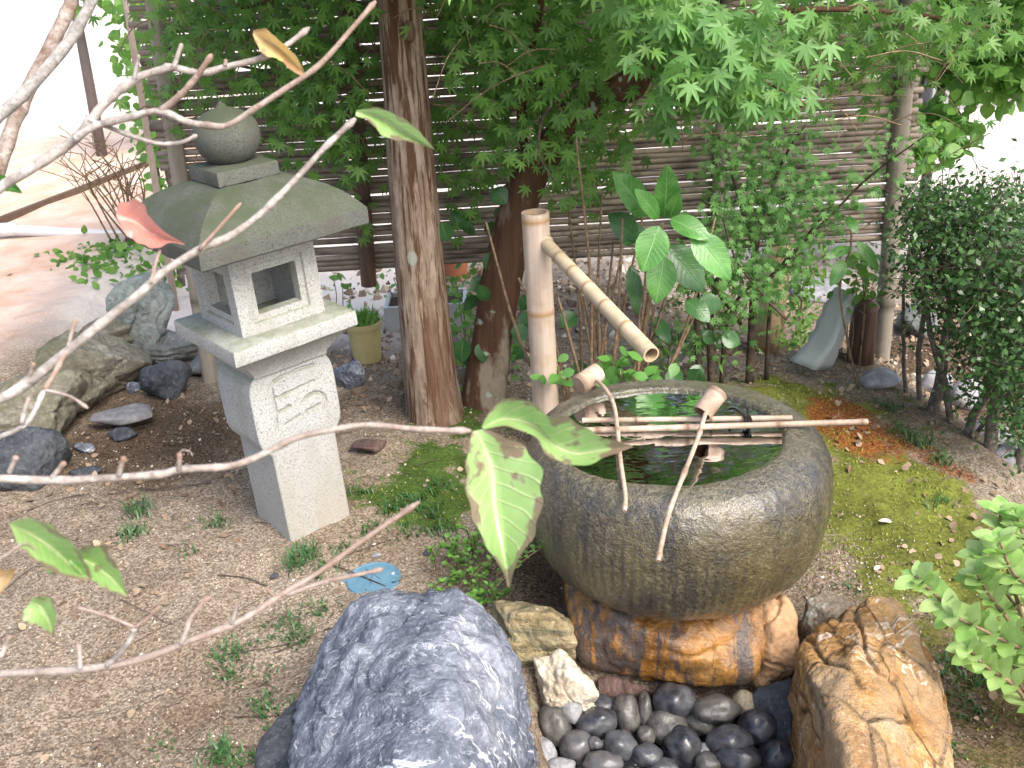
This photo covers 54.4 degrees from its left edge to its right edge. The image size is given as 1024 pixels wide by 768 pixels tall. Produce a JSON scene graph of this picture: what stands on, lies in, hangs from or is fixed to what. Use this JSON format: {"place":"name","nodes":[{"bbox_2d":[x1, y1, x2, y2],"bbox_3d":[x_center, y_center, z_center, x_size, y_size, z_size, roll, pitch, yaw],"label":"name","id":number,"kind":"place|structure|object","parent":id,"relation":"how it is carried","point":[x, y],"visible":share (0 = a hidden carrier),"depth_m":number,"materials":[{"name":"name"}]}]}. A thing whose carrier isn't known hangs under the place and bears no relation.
{"place":"outdoors","nodes":[
{"label":"outdoors","id":0,"kind":"place"},
{"bbox_2d":[0,0,1023,767],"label":"ground","id":1,"kind":"structure","parent":0,"point":[40,304],"depth_m":2.81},
{"bbox_2d":[0,426,71,491],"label":"rock","id":2,"kind":"object","parent":1,"relation":"on","point":[39,451],"visible":0.73,"depth_m":3.02,"materials":[{"name":"stone"}]},
{"bbox_2d":[0,369,88,432],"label":"rock","id":3,"kind":"object","parent":1,"relation":"on","point":[57,412],"visible":0.52,"depth_m":3.28,"materials":[{"name":"stone"}]},
{"bbox_2d":[0,222,123,236],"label":"white pipe","id":4,"kind":"object","parent":1,"relation":"on","point":[10,229],"visible":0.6,"depth_m":5.26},
{"bbox_2d":[0,162,148,222],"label":"timber edging","id":5,"kind":"object","parent":1,"relation":"on","point":[13,215],"depth_m":5.98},
{"bbox_2d":[72,443,95,452],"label":"stone","id":6,"kind":"object","parent":1,"relation":"on","point":[84,447],"visible":1,"depth_m":3.25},
{"bbox_2d":[69,465,102,475],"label":"stone","id":7,"kind":"object","parent":1,"relation":"on","point":[84,471],"visible":0.81,"depth_m":3.10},
{"bbox_2d":[27,330,151,400],"bbox_3d":[-1.548,-0.049,3.661,0.296,0.289,0.495,11,29,29],"label":"rock","id":8,"kind":"object","parent":1,"relation":"on","point":[118,363],"visible":0.56,"depth_m":3.61,"materials":[{"name":"stone"}]},
{"bbox_2d":[72,3,107,156],"bbox_3d":[-3.014,-2.214,7.041,0.123,1.294,0.080,-3,25,0],"label":"pole","id":9,"kind":"object","parent":1,"relation":"on","point":[88,78],"visible":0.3,"depth_m":7.05,"materials":[{"name":"wood"}]},
{"bbox_2d":[77,371,109,413],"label":"rock","id":10,"kind":"object","parent":1,"relation":"on","point":[97,388],"visible":0.18,"depth_m":3.51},
{"bbox_2d":[10,225,188,292],"bbox_3d":[-1.944,-0.573,4.838,1.032,0.275,0.810,17,32,37],"label":"plant","id":11,"kind":"object","parent":1,"relation":"on","point":[120,247],"visible":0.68,"depth_m":4.82,"materials":[{"name":"green plant"}]},
{"bbox_2d":[41,114,163,242],"bbox_3d":[-1.980,-0.989,4.951,0.594,0.640,0.473,15,31,34],"label":"bare shrub","id":12,"kind":"object","parent":1,"relation":"on","point":[127,192],"visible":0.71,"depth_m":4.97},
{"bbox_2d":[78,317,133,343],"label":"rock","id":13,"kind":"object","parent":1,"relation":"on","point":[115,327],"visible":0.2,"depth_m":3.88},
{"bbox_2d":[89,403,152,425],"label":"rock","id":14,"kind":"object","parent":1,"relation":"on","point":[128,414],"visible":1,"depth_m":3.37,"materials":[{"name":"grey stone"}]},
{"bbox_2d":[107,427,137,441],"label":"rock","id":15,"kind":"object","parent":1,"relation":"on","point":[118,434],"visible":1,"depth_m":3.29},
{"bbox_2d":[126,382,140,393],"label":"stone","id":16,"kind":"object","parent":1,"relation":"on","point":[132,387],"visible":0.94,"depth_m":3.67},
{"bbox_2d":[105,271,174,345],"bbox_3d":[-1.468,-0.256,3.963,0.270,0.360,0.174,-3,25,0],"label":"rock","id":17,"kind":"object","parent":1,"relation":"on","point":[146,317],"visible":0.71,"depth_m":3.90,"materials":[{"name":"grey stone"}]},
{"bbox_2d":[96,0,185,286],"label":"background shrub","id":18,"kind":"object","parent":1,"relation":"on","point":[113,36],"visible":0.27,"depth_m":4.53,"materials":[{"name":"green plant"}]},
{"bbox_2d":[122,0,178,310],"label":"bamboo stake","id":19,"kind":"object","parent":1,"relation":"on","point":[150,151],"visible":0.54,"depth_m":4.29,"materials":[{"name":"wood"}]},
{"bbox_2d":[139,360,191,400],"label":"rock","id":20,"kind":"object","parent":1,"relation":"on","point":[165,380],"visible":0.97,"depth_m":3.58,"materials":[{"name":"stone"}]},
{"bbox_2d":[140,329,197,362],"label":"rock","id":21,"kind":"object","parent":1,"relation":"on","point":[171,345],"visible":0.64,"depth_m":3.94,"materials":[{"name":"grey stone"}]},
{"bbox_2d":[189,354,219,374],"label":"rock","id":22,"kind":"object","parent":1,"relation":"on","point":[194,364],"visible":0.09,"depth_m":3.77,"materials":[{"name":"grey stone"}]},
{"bbox_2d":[74,0,366,161],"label":"background tree","id":23,"kind":"object","parent":1,"relation":"on","point":[107,3],"visible":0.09,"depth_m":6.70,"materials":[{"name":"green plant"}]},
{"bbox_2d":[4,414,479,757],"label":"dead twigs","id":24,"kind":"object","parent":1,"relation":"on","point":[183,616],"visible":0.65,"depth_m":2.53,"materials":[{"name":"wood"}]},
{"bbox_2d":[124,101,368,541],"bbox_3d":[-0.632,-0.088,2.608,0.446,1.280,0.446,-24,31,-34],"label":"stone lantern","id":25,"kind":"object","parent":1,"relation":"on","point":[267,325],"visible":0.91,"depth_m":2.47,"materials":[{"name":"stone"}]},
{"bbox_2d":[270,572,278,578],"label":"pebble","id":26,"kind":"object","parent":1,"relation":"on","point":[274,575],"visible":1,"depth_m":2.55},
{"bbox_2d":[254,700,296,767],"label":"rock","id":27,"kind":"object","parent":1,"relation":"on","point":[273,747],"visible":0.48,"depth_m":1.94,"materials":[{"name":"stone"}]},
{"bbox_2d":[0,0,632,677],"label":"dogwood tree","id":28,"kind":"object","parent":1,"relation":"on","point":[502,488],"visible":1,"depth_m":0.71,"materials":[{"name":"green plant"}]},
{"bbox_2d":[333,359,365,389],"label":"rock","id":29,"kind":"object","parent":1,"relation":"on","point":[350,375],"visible":0.98,"depth_m":3.58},
{"bbox_2d":[321,269,396,307],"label":"plant","id":30,"kind":"object","parent":1,"relation":"on","point":[339,276],"visible":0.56,"depth_m":4.41,"materials":[{"name":"green plant"}]},
{"bbox_2d":[347,304,383,364],"bbox_3d":[-0.564,-0.194,3.820,0.183,0.218,0.160,18,32,38],"label":"flower pot","id":31,"kind":"object","parent":1,"relation":"on","point":[364,334],"visible":0.84,"depth_m":3.77,"materials":[{"name":"ceramic"}]},
{"bbox_2d":[350,439,386,451],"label":"rock","id":32,"kind":"object","parent":1,"relation":"on","point":[373,445],"visible":1,"depth_m":3.13,"materials":[{"name":"brown stone"}]},
{"bbox_2d":[341,562,400,593],"bbox_3d":[-0.359,0.508,2.538,0.156,0.030,0.144,-14,27,-22],"label":"valve cover","id":33,"kind":"object","parent":1,"relation":"on","point":[389,576],"visible":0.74,"depth_m":2.53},
{"bbox_2d":[372,552,380,557],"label":"pebble","id":34,"kind":"object","parent":1,"relation":"on","point":[377,555],"visible":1,"depth_m":2.63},
{"bbox_2d":[287,587,537,767],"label":"boulder","id":35,"kind":"object","parent":1,"relation":"on","point":[431,678],"visible":1,"depth_m":1.80,"materials":[{"name":"stone"}]},
{"bbox_2d":[377,0,464,426],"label":"cedar tree","id":36,"kind":"object","parent":1,"relation":"on","point":[433,398],"visible":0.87,"depth_m":3.03,"materials":[{"name":"brown plant"}]},
{"bbox_2d":[383,288,467,331],"bbox_3d":[-0.367,-0.317,4.303,0.348,0.120,0.200,-3,25,0],"label":"planter box","id":37,"kind":"object","parent":1,"relation":"on","point":[391,314],"visible":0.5,"depth_m":4.22,"materials":[{"name":"plastic"}]},
{"bbox_2d":[423,549,430,555],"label":"pebble","id":38,"kind":"object","parent":1,"relation":"on","point":[426,553],"visible":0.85,"depth_m":2.64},
{"bbox_2d":[445,263,467,280],"bbox_3d":[-0.282,-0.574,4.795,0.162,0.130,0.162,-3,25,0],"label":"flower pot","id":39,"kind":"object","parent":1,"relation":"on","point":[460,271],"visible":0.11,"depth_m":4.75,"materials":[{"name":"ceramic"}]},
{"bbox_2d":[425,523,542,610],"bbox_3d":[-0.042,0.329,2.527,0.344,0.311,0.703,-1,25,6],"label":"creeping shrub","id":40,"kind":"object","parent":1,"relation":"on","point":[455,575],"visible":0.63,"depth_m":2.44,"materials":[{"name":"green plant"}]},
{"bbox_2d":[446,263,529,390],"bbox_3d":[-0.123,-0.250,3.617,0.399,0.443,0.646,-3,25,0],"label":"plant","id":41,"kind":"object","parent":1,"relation":"on","point":[455,329],"visible":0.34,"depth_m":3.66,"materials":[{"name":"green plant"}]},
{"bbox_2d":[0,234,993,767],"bbox_3d":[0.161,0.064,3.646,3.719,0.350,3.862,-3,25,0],"label":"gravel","id":42,"kind":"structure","parent":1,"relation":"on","point":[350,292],"depth_m":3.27,"materials":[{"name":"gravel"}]},
{"bbox_2d":[0,235,1023,766],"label":"fallen leaves","id":43,"kind":"object","parent":1,"relation":"on","point":[684,371],"depth_m":3.29,"materials":[{"name":"plant"}]},
{"bbox_2d":[128,0,931,383],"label":"bamboo fence","id":44,"kind":"object","parent":1,"relation":"on","point":[364,260],"visible":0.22,"depth_m":3.44,"materials":[{"name":"brown wood"}]},
{"bbox_2d":[527,695,538,712],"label":"stone","id":45,"kind":"object","parent":1,"relation":"on","point":[533,704],"visible":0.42,"depth_m":2.12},
{"bbox_2d":[490,600,579,666],"bbox_3d":[0.054,0.590,2.249,0.200,0.263,0.165,-3,25,0],"label":"rock","id":46,"kind":"object","parent":1,"relation":"on","point":[532,630],"visible":0.59,"depth_m":2.17,"materials":[{"name":"stone"}]},
{"bbox_2d":[541,737,556,760],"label":"pebble","id":47,"kind":"object","parent":1,"relation":"on","point":[549,749],"visible":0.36,"depth_m":2.06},
{"bbox_2d":[88,0,1023,410],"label":"maple tree","id":48,"kind":"object","parent":1,"relation":"on","point":[748,76],"visible":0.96,"depth_m":2.83,"materials":[{"name":"green plant"}]},
{"bbox_2d":[111,313,1001,767],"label":"grass","id":49,"kind":"structure","parent":1,"relation":"on","point":[225,745],"depth_m":2.60,"materials":[{"name":"plant"}]},
{"bbox_2d":[547,757,575,767],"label":"pebble","id":50,"kind":"object","parent":1,"relation":"on","point":[558,762],"visible":1,"depth_m":2.03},
{"bbox_2d":[532,648,598,729],"bbox_3d":[0.117,0.673,2.160,0.137,0.206,0.121,-3,25,0],"label":"rock","id":51,"kind":"object","parent":1,"relation":"on","point":[562,678],"visible":0.78,"depth_m":2.10,"materials":[{"name":"stone"}]},
{"bbox_2d":[439,139,739,401],"bbox_3d":[0.213,-0.304,3.065,0.999,0.955,0.541,8,27,24],"label":"hydrangea","id":52,"kind":"object","parent":1,"relation":"on","point":[664,265],"visible":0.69,"depth_m":2.85,"materials":[{"name":"green plant"}]},
{"bbox_2d":[521,208,658,413],"bbox_3d":[0.203,0.021,2.720,0.089,0.859,0.710,-12,26,-17],"label":"bamboo spout","id":53,"kind":"object","parent":1,"relation":"on","point":[542,250],"visible":0.87,"depth_m":2.84,"materials":[{"name":"wood"}]},
{"bbox_2d":[530,346,679,399],"bbox_3d":[0.268,0.060,2.957,0.455,0.366,0.203,9,28,25],"label":"plant","id":54,"kind":"object","parent":1,"relation":"on","point":[616,373],"visible":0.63,"depth_m":2.86,"materials":[{"name":"green plant"}]},
{"bbox_2d":[597,676,653,701],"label":"rock","id":55,"kind":"object","parent":1,"relation":"on","point":[613,686],"visible":0.39,"depth_m":2.17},
{"bbox_2d":[473,0,786,181],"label":"background tree","id":56,"kind":"object","parent":1,"relation":"on","point":[660,68],"depth_m":6.27,"materials":[{"name":"green plant"}]},
{"bbox_2d":[556,715,762,767],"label":"pebble bed","id":57,"kind":"object","parent":1,"relation":"on","point":[630,764],"visible":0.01,"depth_m":2.13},
{"bbox_2d":[539,704,572,747],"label":"pebble","id":58,"kind":"object","parent":57,"relation":"on","point":[555,725],"visible":0.66,"depth_m":2.09,"materials":[{"name":"stone"}]},
{"bbox_2d":[559,729,590,765],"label":"pebble","id":59,"kind":"object","parent":57,"relation":"on","point":[573,744],"visible":0.82,"depth_m":2.05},
{"bbox_2d":[573,706,616,739],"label":"pebble","id":60,"kind":"object","parent":57,"relation":"on","point":[598,721],"visible":0.75,"depth_m":2.08,"materials":[{"name":"stone"}]},
{"bbox_2d":[561,702,582,723],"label":"pebble","id":61,"kind":"object","parent":60,"relation":"on","point":[572,712],"visible":0.73,"depth_m":2.10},
{"bbox_2d":[587,736,602,749],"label":"pebble","id":62,"kind":"object","parent":57,"relation":"on","point":[594,742],"visible":1,"depth_m":2.05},
{"bbox_2d":[582,750,623,767],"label":"pebble","id":63,"kind":"object","parent":57,"relation":"on","point":[601,759],"visible":1,"depth_m":2.01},
{"bbox_2d":[594,694,614,708],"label":"pebble","id":64,"kind":"object","parent":57,"relation":"on","point":[605,701],"visible":0.34,"depth_m":2.14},
{"bbox_2d":[604,729,637,761],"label":"pebble","id":65,"kind":"object","parent":57,"relation":"on","point":[623,743],"visible":0.82,"depth_m":2.04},
{"bbox_2d":[612,694,640,735],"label":"pebble","id":66,"kind":"object","parent":57,"relation":"on","point":[625,707],"visible":0.79,"depth_m":2.11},
{"bbox_2d":[638,691,653,725],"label":"pebble","id":67,"kind":"object","parent":57,"relation":"on","point":[645,706],"visible":0.68,"depth_m":2.11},
{"bbox_2d":[637,725,654,743],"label":"pebble","id":68,"kind":"object","parent":57,"relation":"on","point":[645,733],"visible":0.79,"depth_m":2.07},
{"bbox_2d":[632,742,662,767],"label":"pebble","id":69,"kind":"object","parent":57,"relation":"on","point":[645,754],"visible":0.98,"depth_m":2.02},
{"bbox_2d":[647,757,678,767],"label":"pebble","id":70,"kind":"object","parent":57,"relation":"on","point":[665,762],"visible":0.81,"depth_m":2.02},
{"bbox_2d":[646,710,687,745],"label":"pebble","id":71,"kind":"object","parent":57,"relation":"on","point":[662,724],"visible":0.57,"depth_m":2.08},
{"bbox_2d":[652,682,695,717],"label":"pebble","id":72,"kind":"object","parent":71,"relation":"on","point":[674,698],"visible":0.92,"depth_m":2.10,"materials":[{"name":"stone"}]},
{"bbox_2d":[662,724,701,767],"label":"pebble","id":73,"kind":"object","parent":57,"relation":"on","point":[681,746],"visible":0.88,"depth_m":2.03,"materials":[{"name":"stone"}]},
{"bbox_2d":[686,714,717,736],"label":"pebble","id":74,"kind":"object","parent":57,"relation":"on","point":[701,729],"visible":0.44,"depth_m":2.09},
{"bbox_2d":[691,693,742,724],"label":"pebble","id":75,"kind":"object","parent":74,"relation":"on","point":[716,708],"visible":1,"depth_m":2.07,"materials":[{"name":"stone"}]},
{"bbox_2d":[701,742,709,751],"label":"pebble","id":76,"kind":"object","parent":57,"relation":"on","point":[704,747],"visible":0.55,"depth_m":2.04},
{"bbox_2d":[695,750,720,767],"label":"pebble","id":77,"kind":"object","parent":57,"relation":"on","point":[705,759],"visible":0.94,"depth_m":2.00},
{"bbox_2d":[715,745,760,767],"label":"pebble","id":78,"kind":"object","parent":57,"relation":"on","point":[748,756],"visible":0.81,"depth_m":2.00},
{"bbox_2d":[705,724,753,752],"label":"pebble","id":79,"kind":"object","parent":78,"relation":"on","point":[728,736],"visible":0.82,"depth_m":2.02,"materials":[{"name":"stone"}]},
{"bbox_2d":[732,689,753,715],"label":"pebble","id":80,"kind":"object","parent":57,"relation":"on","point":[743,698],"visible":0.52,"depth_m":2.12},
{"bbox_2d":[738,708,776,746],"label":"pebble","id":81,"kind":"object","parent":57,"relation":"on","point":[758,725],"visible":0.8,"depth_m":2.06,"materials":[{"name":"stone"}]},
{"bbox_2d":[757,738,793,767],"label":"pebble","id":82,"kind":"object","parent":57,"relation":"on","point":[776,753],"visible":0.89,"depth_m":2.02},
{"bbox_2d":[562,580,775,686],"bbox_3d":[0.384,0.528,2.311,0.539,0.271,0.482,-3,25,0],"label":"rock","id":83,"kind":"object","parent":1,"relation":"on","point":[728,650],"visible":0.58,"depth_m":2.12,"materials":[{"name":"stone"}]},
{"bbox_2d":[527,379,833,620],"bbox_3d":[0.368,0.245,2.251,0.681,0.334,0.682,-3,25,0],"label":"stone basin","id":84,"kind":"object","parent":83,"relation":"on","point":[750,540],"visible":0.77,"depth_m":1.98,"materials":[{"name":"stone"}]},
{"bbox_2d":[572,364,627,511],"bbox_3d":[0.213,0.095,2.141,0.079,0.072,0.566,-6,25,-5],"label":"bamboo ladle","id":85,"kind":"object","parent":84,"relation":"on","point":[586,380],"visible":0.98,"depth_m":2.33,"materials":[{"name":"wood"}]},
{"bbox_2d":[567,392,782,485],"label":"water","id":86,"kind":"structure","parent":84,"relation":"in","point":[655,457],"depth_m":2.13,"materials":[{"name":"green liquid"}]},
{"bbox_2d":[582,406,867,433],"bbox_3d":[0.406,0.083,2.196,0.721,0.051,0.088,-2,25,4],"label":"bamboo rest","id":87,"kind":"object","parent":84,"relation":"on","point":[780,421],"visible":0.98,"depth_m":2.17,"materials":[{"name":"wood"}]},
{"bbox_2d":[655,385,726,561],"bbox_3d":[0.338,0.153,1.972,0.066,0.098,0.568,7,27,22],"label":"bamboo ladle","id":88,"kind":"object","parent":87,"relation":"on","point":[712,399],"visible":1,"depth_m":2.08,"materials":[{"name":"wood"}]},
{"bbox_2d":[326,361,1023,759],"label":"moss","id":89,"kind":"object","parent":1,"relation":"on","point":[916,485],"visible":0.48,"depth_m":2.80,"materials":[{"name":"plant"}]},
{"bbox_2d":[618,321,763,375],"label":"plant","id":90,"kind":"object","parent":1,"relation":"on","point":[665,351],"visible":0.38,"depth_m":3.39,"materials":[{"name":"green plant"}]},
{"bbox_2d":[746,595,798,693],"bbox_3d":[0.559,0.587,2.194,0.118,0.278,0.159,-3,25,0],"label":"rock","id":91,"kind":"object","parent":1,"relation":"on","point":[781,648],"visible":0.59,"depth_m":2.12,"materials":[{"name":"stone"}]},
{"bbox_2d":[752,678,792,747],"bbox_3d":[0.559,0.730,2.129,0.107,0.205,0.150,-3,25,0],"label":"rock","id":92,"kind":"object","parent":1,"relation":"on","point":[771,698],"visible":0.38,"depth_m":2.09,"materials":[{"name":"stone"}]},
{"bbox_2d":[755,238,793,354],"bbox_3d":[1.090,-0.376,4.153,0.144,0.632,0.116,-3,25,0],"label":"round post","id":93,"kind":"object","parent":1,"relation":"on","point":[775,322],"visible":0.19,"depth_m":4.16,"materials":[{"name":"wood"}]},
{"bbox_2d":[774,244,831,351],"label":"plant","id":94,"kind":"object","parent":1,"relation":"on","point":[798,333],"visible":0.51,"depth_m":4.12,"materials":[{"name":"green plant"}]},
{"bbox_2d":[791,278,848,302],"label":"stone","id":95,"kind":"object","parent":1,"relation":"on","point":[820,291],"visible":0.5,"depth_m":4.87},
{"bbox_2d":[789,287,855,369],"bbox_3d":[1.107,-0.182,3.421,0.270,0.272,0.142,-18,29,-29],"label":"curved sheet","id":96,"kind":"object","parent":1,"relation":"on","point":[819,350],"visible":0.88,"depth_m":3.38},
{"bbox_2d":[649,95,996,383],"bbox_3d":[0.873,-0.407,3.077,0.927,1.025,0.533,-3,25,0],"label":"sapling","id":97,"kind":"object","parent":1,"relation":"on","point":[752,266],"visible":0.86,"depth_m":3.02,"materials":[{"name":"plant"}]},
{"bbox_2d":[797,589,850,645],"bbox_3d":[0.697,0.559,2.244,0.123,0.223,0.141,-3,25,0],"label":"rock","id":98,"kind":"object","parent":1,"relation":"on","point":[825,605],"visible":0.4,"depth_m":2.17,"materials":[{"name":"stone"}]},
{"bbox_2d":[824,215,878,389],"bbox_3d":[1.063,-0.239,3.189,0.178,0.609,0.070,-3,25,0],"label":"hydrangea sprig","id":99,"kind":"object","parent":1,"relation":"on","point":[838,272],"visible":0.96,"depth_m":3.10,"materials":[{"name":"green plant"}]},
{"bbox_2d":[827,239,895,372],"bbox_3d":[1.183,-0.262,3.414,0.193,0.469,0.216,-3,25,0],"label":"plant","id":100,"kind":"object","parent":1,"relation":"on","point":[863,273],"visible":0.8,"depth_m":3.37,"materials":[{"name":"green plant"}]},
{"bbox_2d":[846,297,879,365],"bbox_3d":[1.246,-0.151,3.542,0.102,0.353,0.099,-3,25,0],"label":"stump post","id":101,"kind":"object","parent":1,"relation":"on","point":[868,349],"visible":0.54,"depth_m":3.49,"materials":[{"name":"brown wood"}]},
{"bbox_2d":[788,596,953,767],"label":"rock","id":102,"kind":"object","parent":1,"relation":"on","point":[866,689],"visible":1,"depth_m":1.84,"materials":[{"name":"stone"}]},
{"bbox_2d":[859,367,901,388],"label":"stone","id":103,"kind":"object","parent":1,"relation":"on","point":[879,378],"visible":1,"depth_m":3.35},
{"bbox_2d":[896,301,937,337],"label":"stone","id":104,"kind":"object","parent":1,"relation":"on","point":[915,324],"visible":0.45,"depth_m":4.30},
{"bbox_2d":[838,0,1023,261],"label":"background tree","id":105,"kind":"object","parent":1,"relation":"on","point":[1004,84],"visible":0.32,"depth_m":4.49,"materials":[{"name":"green plant"}]},
{"bbox_2d":[922,369,952,391],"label":"stone","id":106,"kind":"object","parent":1,"relation":"on","point":[928,378],"visible":0.34,"depth_m":3.81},
{"bbox_2d":[856,138,1023,478],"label":"bush","id":107,"kind":"object","parent":1,"relation":"on","point":[998,262],"visible":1,"depth_m":2.79,"materials":[{"name":"green plant"}]},
{"bbox_2d":[894,495,1023,712],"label":"young shrub","id":108,"kind":"object","parent":1,"relation":"on","point":[987,645],"visible":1,"depth_m":1.86,"materials":[{"name":"green plant"}]},
{"bbox_2d":[950,379,980,409],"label":"stone","id":109,"kind":"object","parent":1,"relation":"on","point":[962,401],"visible":0.23,"depth_m":3.67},
{"bbox_2d":[974,420,1010,443],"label":"stone","id":110,"kind":"object","parent":1,"relation":"on","point":[982,433],"visible":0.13,"depth_m":3.17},
{"bbox_2d":[996,441,1017,465],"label":"stone","id":111,"kind":"object","parent":1,"relation":"on","point":[1003,448],"visible":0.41,"depth_m":3.01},
{"bbox_2d":[894,0,1016,109],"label":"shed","id":112,"kind":"structure","parent":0,"point":[927,96],"depth_m":8.60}
]}

